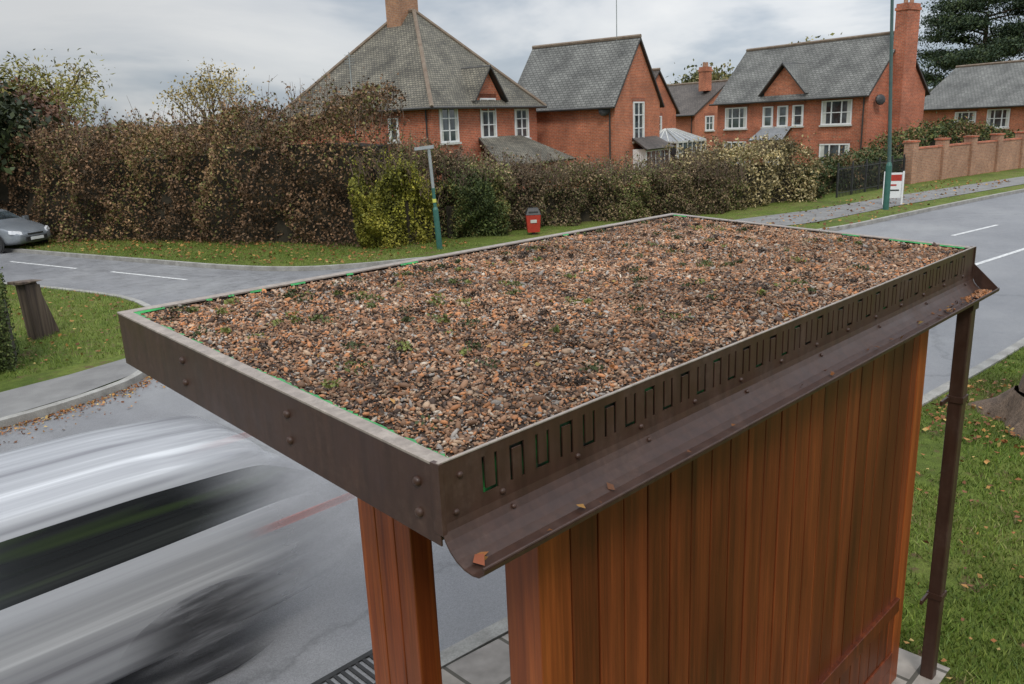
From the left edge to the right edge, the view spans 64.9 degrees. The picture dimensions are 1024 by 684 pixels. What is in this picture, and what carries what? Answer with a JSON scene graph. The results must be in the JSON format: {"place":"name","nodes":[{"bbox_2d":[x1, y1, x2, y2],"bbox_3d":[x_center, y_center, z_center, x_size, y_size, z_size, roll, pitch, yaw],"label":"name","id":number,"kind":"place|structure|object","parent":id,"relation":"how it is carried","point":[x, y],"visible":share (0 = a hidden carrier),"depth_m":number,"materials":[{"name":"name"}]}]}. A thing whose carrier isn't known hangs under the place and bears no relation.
{"place":"outdoors","nodes":[
{"label":"outdoors","id":0,"kind":"place"},
{"bbox_2d":[0,358,137,417],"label":"footpath","id":1,"kind":"structure","parent":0,"point":[21,399],"depth_m":11.42,"materials":[{"name":"grey concrete"}]},
{"bbox_2d":[0,283,142,413],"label":"grass verge","id":2,"kind":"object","parent":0,"point":[21,380],"depth_m":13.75,"materials":[{"name":"green plant"}]},
{"bbox_2d":[0,267,19,372],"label":"clipped hedge","id":3,"kind":"object","parent":2,"relation":"on","point":[8,352],"visible":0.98,"depth_m":12.38,"materials":[{"name":"green plant"}]},
{"bbox_2d":[7,279,59,339],"bbox_3d":[-8.521,-0.587,14.473,0.336,1.133,0.722,3,16,20],"label":"wooden post","id":4,"kind":"object","parent":2,"relation":"on","point":[39,321],"visible":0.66,"depth_m":14.32,"materials":[{"name":"brown wood"}]},
{"bbox_2d":[4,287,131,368],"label":"fallen leaves","id":5,"kind":"object","parent":2,"relation":"on","point":[66,344],"visible":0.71,"depth_m":14.90,"materials":[{"name":"brown plant"}]},
{"bbox_2d":[474,74,500,110],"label":"dormer wall","id":6,"kind":"structure","parent":0,"point":[488,87],"depth_m":37.53,"materials":[{"name":"brick"}]},
{"bbox_2d":[0,192,1023,683],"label":"road","id":7,"kind":"structure","parent":0,"point":[314,628],"depth_m":8.86,"materials":[{"name":"grey asphalt"}]},
{"bbox_2d":[0,209,50,253],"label":"parked car","id":8,"kind":"object","parent":7,"relation":"on","point":[16,229],"visible":0.99,"depth_m":27.53,"materials":[{"name":"grey paint"}]},
{"bbox_2d":[0,376,164,444],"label":"fallen leaves","id":9,"kind":"object","parent":7,"relation":"on","point":[47,417],"visible":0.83,"depth_m":10.70,"materials":[{"name":"brown plant"}]},
{"bbox_2d":[0,415,295,683],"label":"moving car","id":10,"kind":"object","parent":7,"relation":"on","point":[127,549],"visible":0.98,"depth_m":4.95,"materials":[{"name":"silver metal"}]},
{"bbox_2d":[311,650,375,683],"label":"drain grate","id":11,"kind":"object","parent":7,"relation":"on","point":[341,670],"visible":0.47,"depth_m":5.24,"materials":[{"name":"grey metal"}]},
{"bbox_2d":[10,225,1023,279],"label":"road marking","id":12,"kind":"object","parent":7,"relation":"on","point":[997,257],"visible":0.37,"depth_m":21.33,"materials":[{"name":"paint"}]},
{"bbox_2d":[0,0,1023,128],"label":"sky","id":13,"kind":"structure","parent":0,"point":[148,43],"materials":[{"name":"grey"}]},
{"bbox_2d":[5,168,1023,265],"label":"grass verge","id":14,"kind":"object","parent":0,"point":[829,200],"depth_m":26.70,"materials":[{"name":"green plant"}]},
{"bbox_2d":[0,77,70,181],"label":"dark evergreen tree","id":15,"kind":"object","parent":14,"relation":"on","point":[10,113],"visible":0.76,"depth_m":29.08,"materials":[{"name":"green plant"}]},
{"bbox_2d":[0,76,96,167],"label":"copper tree","id":16,"kind":"object","parent":14,"relation":"on","point":[56,112],"visible":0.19,"depth_m":34.54,"materials":[{"name":"brown plant"}]},
{"bbox_2d":[0,48,116,167],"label":"willow tree","id":17,"kind":"object","parent":14,"relation":"on","point":[76,87],"visible":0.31,"depth_m":39.00,"materials":[{"name":"green plant"}]},
{"bbox_2d":[0,67,409,246],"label":"beech hedge","id":18,"kind":"object","parent":14,"relation":"on","point":[282,190],"visible":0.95,"depth_m":26.52,"materials":[{"name":"brown plant"}]},
{"bbox_2d":[152,57,263,154],"bbox_3d":[-13.861,-9.437,37.460,5.063,7.107,3.554,-6,15,-14],"label":"birch tree","id":19,"kind":"object","parent":14,"relation":"on","point":[203,89],"visible":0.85,"depth_m":36.83,"materials":[{"name":"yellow plant"}]},
{"bbox_2d":[14,238,466,264],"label":"fallen leaves","id":20,"kind":"object","parent":14,"relation":"on","point":[173,242],"visible":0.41,"depth_m":24.55,"materials":[{"name":"brown plant"}]},
{"bbox_2d":[4,238,482,265],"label":"grass","id":21,"kind":"structure","parent":14,"relation":"on","point":[256,248],"depth_m":24.32,"materials":[{"name":"green plant"}]},
{"bbox_2d":[344,143,442,248],"bbox_3d":[-3.692,-4.460,24.363,2.889,3.166,3.112,-7,16,-18],"label":"yellow green shrub","id":22,"kind":"object","parent":14,"relation":"on","point":[396,217],"visible":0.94,"depth_m":23.74,"materials":[{"name":"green plant"}]},
{"bbox_2d":[414,145,442,249],"bbox_3d":[-2.369,-4.069,22.824,0.613,2.935,0.260,-1,15,4],"label":"bus stop pole","id":23,"kind":"object","parent":14,"relation":"on","point":[437,226],"visible":0.99,"depth_m":22.81,"materials":[{"name":"metal"}]},
{"bbox_2d":[433,159,510,238],"bbox_3d":[-1.359,-4.589,25.610,2.307,2.567,2.375,-17,20,-42],"label":"dark green shrub","id":24,"kind":"object","parent":14,"relation":"on","point":[461,219],"visible":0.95,"depth_m":25.24,"materials":[{"name":"green plant"}]},
{"bbox_2d":[29,88,932,167],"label":"distant trees","id":25,"kind":"object","parent":14,"relation":"on","point":[259,145],"depth_m":97.95,"materials":[{"name":"green plant"}]},
{"bbox_2d":[490,161,562,188],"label":"porch walls","id":26,"kind":"structure","parent":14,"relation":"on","point":[533,169],"depth_m":39.10,"materials":[{"name":"red brick"}]},
{"bbox_2d":[525,207,540,233],"bbox_3d":[0.665,-3.823,25.471,0.476,0.830,0.416,-4,15,-4],"label":"litter bin","id":27,"kind":"object","parent":14,"relation":"on","point":[533,217],"visible":1,"depth_m":25.28,"materials":[{"name":"red plastic"}]},
{"bbox_2d":[379,128,756,244],"bbox_3d":[2.092,-5.926,27.928,13.992,3.668,3.836,-9,16,-22],"label":"mixed hedge","id":28,"kind":"object","parent":14,"relation":"on","point":[613,197],"visible":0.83,"depth_m":27.84,"materials":[{"name":"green plant"}]},
{"bbox_2d":[660,128,705,163],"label":"conservatory","id":29,"kind":"object","parent":14,"relation":"on","point":[677,137],"visible":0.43,"depth_m":47.41,"materials":[{"name":"white glass"}]},
{"bbox_2d":[665,59,734,83],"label":"tree","id":30,"kind":"object","parent":14,"relation":"on","point":[715,75],"visible":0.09,"depth_m":78.37,"materials":[{"name":"green plant"}]},
{"bbox_2d":[663,125,820,213],"bbox_3d":[8.772,-6.675,30.942,6.767,3.011,3.130,-11,17,-29],"label":"cream flowering shrub","id":31,"kind":"object","parent":14,"relation":"on","point":[770,182],"visible":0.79,"depth_m":30.68,"materials":[{"name":"beige plant"}]},
{"bbox_2d":[789,33,841,43],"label":"tree","id":32,"kind":"object","parent":14,"relation":"on","point":[832,34],"depth_m":77.13,"materials":[{"name":"green plant"}]},
{"bbox_2d":[776,136,902,199],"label":"garden shrubs","id":33,"kind":"object","parent":14,"relation":"on","point":[827,178],"visible":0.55,"depth_m":35.05,"materials":[{"name":"green plant"}]},
{"bbox_2d":[882,0,893,209],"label":"street lamp","id":34,"kind":"object","parent":14,"relation":"on","point":[887,184],"visible":1,"depth_m":27.19,"materials":[{"name":"teal metal"}]},
{"bbox_2d":[867,110,1021,170],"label":"wall shrubs","id":35,"kind":"object","parent":14,"relation":"on","point":[959,130],"depth_m":41.80,"materials":[{"name":"green plant"}]},
{"bbox_2d":[917,0,1023,96],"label":"cedar tree","id":36,"kind":"object","parent":14,"relation":"on","point":[1005,41],"visible":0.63,"depth_m":68.81,"materials":[{"name":"green plant"}]},
{"bbox_2d":[441,634,949,683],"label":"pavement","id":37,"kind":"structure","parent":0,"point":[489,663],"depth_m":5.05,"materials":[{"name":"grey concrete"}]},
{"bbox_2d":[117,213,999,683],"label":"bus shelter","id":38,"kind":"object","parent":37,"relation":"on","point":[671,449],"visible":1,"depth_m":2.95,"materials":[{"name":"wood"}]},
{"bbox_2d":[764,67,803,103],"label":"cross gable wall","id":39,"kind":"structure","parent":0,"point":[784,83],"depth_m":48.00,"materials":[{"name":"brick"}]},
{"bbox_2d":[736,176,1023,225],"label":"footpath","id":40,"kind":"structure","parent":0,"point":[821,214],"depth_m":29.23,"materials":[{"name":"grey concrete"}]},
{"bbox_2d":[753,179,1009,229],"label":"fallen leaves","id":41,"kind":"object","parent":40,"relation":"on","point":[851,210],"visible":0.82,"depth_m":29.85,"materials":[{"name":"brown plant"}]},
{"bbox_2d":[882,171,904,204],"bbox_3d":[13.813,-5.573,29.168,0.680,1.200,0.065,2,16,15],"label":"sale sign","id":42,"kind":"object","parent":40,"relation":"on","point":[897,186],"visible":0.7,"depth_m":29.12,"materials":[{"name":"white plastic"}]},
{"bbox_2d":[899,346,1023,683],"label":"grass verge","id":43,"kind":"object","parent":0,"point":[921,566],"depth_m":6.29,"materials":[{"name":"green plant"}]},
{"bbox_2d":[904,361,1023,678],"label":"fallen leaves","id":44,"kind":"object","parent":43,"relation":"on","point":[986,527],"visible":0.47,"depth_m":6.94,"materials":[{"name":"brown plant"}]},
{"bbox_2d":[926,379,1023,447],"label":"fallen leaves","id":45,"kind":"object","parent":43,"relation":"on","point":[1003,441],"visible":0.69,"depth_m":8.72,"materials":[{"name":"brown plant"}]},
{"bbox_2d":[968,373,1023,439],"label":"roadside tree","id":46,"kind":"object","parent":43,"relation":"on","point":[1008,404],"visible":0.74,"depth_m":8.73,"materials":[{"name":"brown plant"}]},
{"label":"ground","id":47,"kind":"structure","parent":0,"visible":0},
{"bbox_2d":[0,282,150,427],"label":"kerb","id":48,"kind":"structure","parent":47,"relation":"on","point":[137,376],"depth_m":11.02,"materials":[{"name":"concrete"}]},
{"bbox_2d":[289,108,536,181],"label":"walls","id":49,"kind":"structure","parent":47,"relation":"on","point":[469,126],"depth_m":36.56,"materials":[{"name":"red brick"}]},
{"bbox_2d":[345,52,356,141],"bbox_3d":[-7.114,-10.537,36.147,0.056,4.700,0.600,8,18,34],"label":"aerial","id":50,"kind":"object","parent":49,"relation":"attached to","point":[351,79],"visible":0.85,"depth_m":35.77,"materials":[{"name":"grey metal"}]},
{"bbox_2d":[276,8,546,118],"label":"roof","id":51,"kind":"structure","parent":49,"relation":"on","point":[425,58],"depth_m":37.87,"materials":[{"name":"grey tile"}]},
{"bbox_2d":[385,0,417,27],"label":"chimney","id":52,"kind":"object","parent":51,"relation":"on","point":[396,12],"visible":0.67,"depth_m":38.76,"materials":[{"name":"brick"}]},
{"bbox_2d":[278,106,546,176],"bbox_3d":[-4.803,-9.424,40.768,10.008,4.375,9.108,8,18,34],"label":"gutter","id":53,"kind":"object","parent":49,"relation":"attached to","point":[454,107],"visible":0.58,"depth_m":35.45,"materials":[{"name":"black plastic"}]},
{"bbox_2d":[386,94,531,144],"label":"windows","id":54,"kind":"structure","parent":49,"relation":"attached to","point":[449,124],"depth_m":37.38,"materials":[{"name":"white plastic"}]},
{"bbox_2d":[461,65,508,101],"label":"dormer roof","id":55,"kind":"structure","parent":49,"relation":"on","point":[475,77],"depth_m":37.22,"materials":[{"name":"grey tile"}]},
{"bbox_2d":[478,135,575,167],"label":"porch roof","id":56,"kind":"structure","parent":49,"relation":"attached to","point":[519,144],"depth_m":38.50,"materials":[{"name":"grey tile"}]},
{"bbox_2d":[4,189,1023,270],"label":"kerb","id":57,"kind":"structure","parent":47,"relation":"on","point":[311,268],"depth_m":23.93,"materials":[{"name":"concrete"}]},
{"bbox_2d":[536,43,659,187],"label":"walls","id":58,"kind":"structure","parent":47,"relation":"on","point":[580,133],"depth_m":41.58,"materials":[{"name":"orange brick"}]},
{"bbox_2d":[536,106,612,171],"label":"gutter","id":59,"kind":"object","parent":58,"relation":"attached to","point":[576,109],"visible":0.65,"depth_m":40.57,"materials":[{"name":"black plastic"}]},
{"bbox_2d":[518,34,664,109],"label":"roof","id":60,"kind":"structure","parent":58,"relation":"attached to","point":[581,74],"depth_m":42.02,"materials":[{"name":"tile"}]},
{"bbox_2d":[616,0,616,36],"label":"mast","id":61,"kind":"object","parent":60,"relation":"on","point":[616,18],"visible":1,"depth_m":41.59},
{"bbox_2d":[598,106,608,115],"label":"satellite dish","id":62,"kind":"object","parent":58,"relation":"attached to","point":[603,112],"visible":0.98,"depth_m":40.10,"materials":[{"name":"black metal"}]},
{"bbox_2d":[632,98,644,142],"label":"windows","id":63,"kind":"structure","parent":58,"relation":"attached to","point":[638,117],"depth_m":42.27,"materials":[{"name":"white plastic"}]},
{"bbox_2d":[633,148,667,173],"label":"bay window","id":64,"kind":"structure","parent":58,"relation":"attached to","point":[645,153],"depth_m":42.20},
{"bbox_2d":[632,136,674,150],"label":"bay roof","id":65,"kind":"structure","parent":64,"relation":"on","point":[647,143],"depth_m":42.65,"materials":[{"name":"grey tile"}]},
{"bbox_2d":[656,74,675,128],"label":"walls","id":66,"kind":"structure","parent":47,"relation":"on","point":[668,110],"depth_m":55.56,"materials":[{"name":"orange brick"}]},
{"bbox_2d":[660,113,662,129],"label":"windows","id":67,"kind":"structure","parent":66,"relation":"attached to","point":[661,114],"depth_m":55.13,"materials":[{"name":"white plastic"}]},
{"bbox_2d":[652,68,679,113],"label":"roof","id":68,"kind":"structure","parent":66,"relation":"on","point":[656,71],"depth_m":54.76,"materials":[{"name":"grey tile"}]},
{"bbox_2d":[676,88,722,154],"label":"walls","id":69,"kind":"structure","parent":47,"relation":"on","point":[698,123],"depth_m":62.53,"materials":[{"name":"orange brick"}]},
{"bbox_2d":[676,115,692,133],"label":"gutter","id":70,"kind":"object","parent":69,"relation":"attached to","point":[684,116],"visible":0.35,"depth_m":61.94,"materials":[{"name":"black plastic"}]},
{"bbox_2d":[667,79,727,116],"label":"roof","id":71,"kind":"structure","parent":69,"relation":"on","point":[690,98],"depth_m":63.69,"materials":[{"name":"grey tile"}]},
{"bbox_2d":[698,66,712,90],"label":"chimney","id":72,"kind":"object","parent":71,"relation":"on","point":[705,78],"visible":1,"depth_m":62.94,"materials":[{"name":"orange brick"}]},
{"bbox_2d":[704,113,714,131],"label":"windows","id":73,"kind":"structure","parent":69,"relation":"attached to","point":[709,122],"depth_m":62.81,"materials":[{"name":"white plastic"}]},
{"bbox_2d":[440,338,1023,668],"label":"kerb","id":74,"kind":"structure","parent":47,"relation":"on","point":[474,642],"depth_m":5.46,"materials":[{"name":"concrete"}]},
{"bbox_2d":[717,63,924,165],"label":"walls","id":75,"kind":"structure","parent":47,"relation":"on","point":[875,120],"depth_m":46.78,"materials":[{"name":"red brick"}]},
{"bbox_2d":[748,126,790,140],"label":"porch roof","id":76,"kind":"structure","parent":75,"relation":"attached to","point":[774,131],"depth_m":48.66,"materials":[{"name":"grey tile"}]},
{"bbox_2d":[758,63,808,96],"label":"cross gable roof","id":77,"kind":"structure","parent":75,"relation":"attached to","point":[796,72],"depth_m":47.70,"materials":[{"name":"grey tile"}]},
{"bbox_2d":[709,95,866,148],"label":"gutter","id":78,"kind":"object","parent":75,"relation":"attached to","point":[838,97],"visible":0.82,"depth_m":46.32,"materials":[{"name":"black plastic"}]},
{"bbox_2d":[723,98,854,163],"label":"windows","id":79,"kind":"structure","parent":75,"relation":"attached to","point":[836,112],"depth_m":47.62,"materials":[{"name":"white plastic"}]},
{"bbox_2d":[713,31,929,103],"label":"roof","id":80,"kind":"structure","parent":75,"relation":"on","point":[849,65],"depth_m":47.44,"materials":[{"name":"tile"}]},
{"bbox_2d":[875,94,885,104],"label":"satellite dish","id":81,"kind":"object","parent":75,"relation":"attached to","point":[880,99],"visible":1,"depth_m":44.09,"materials":[{"name":"grey metal"}]},
{"bbox_2d":[836,154,905,197],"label":"iron railings","id":82,"kind":"object","parent":47,"relation":"on","point":[865,175],"visible":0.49,"depth_m":34.12,"materials":[{"name":"black metal"}]},
{"bbox_2d":[887,2,921,144],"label":"chimney","id":83,"kind":"object","parent":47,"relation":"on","point":[906,31],"visible":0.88,"depth_m":44.52,"materials":[{"name":"red brick"}]},
{"bbox_2d":[903,131,1023,183],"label":"wall","id":84,"kind":"structure","parent":47,"relation":"on","point":[941,158],"depth_m":39.79,"materials":[{"name":"brick"}]},
{"bbox_2d":[922,107,1023,137],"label":"walls","id":85,"kind":"structure","parent":47,"relation":"on","point":[1016,121],"depth_m":54.60,"materials":[{"name":"red brick"}]},
{"bbox_2d":[924,59,1023,110],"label":"roof","id":86,"kind":"structure","parent":85,"relation":"on","point":[1001,83],"depth_m":56.25,"materials":[{"name":"tile"}]},
{"bbox_2d":[924,105,1023,110],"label":"gutter","id":87,"kind":"object","parent":85,"relation":"attached to","point":[975,107],"visible":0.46,"depth_m":54.49,"materials":[{"name":"black plastic"}]},
{"bbox_2d":[954,107,1011,128],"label":"windows","id":88,"kind":"structure","parent":85,"relation":"attached to","point":[999,116],"depth_m":53.86,"materials":[{"name":"white plastic"}]}
]}

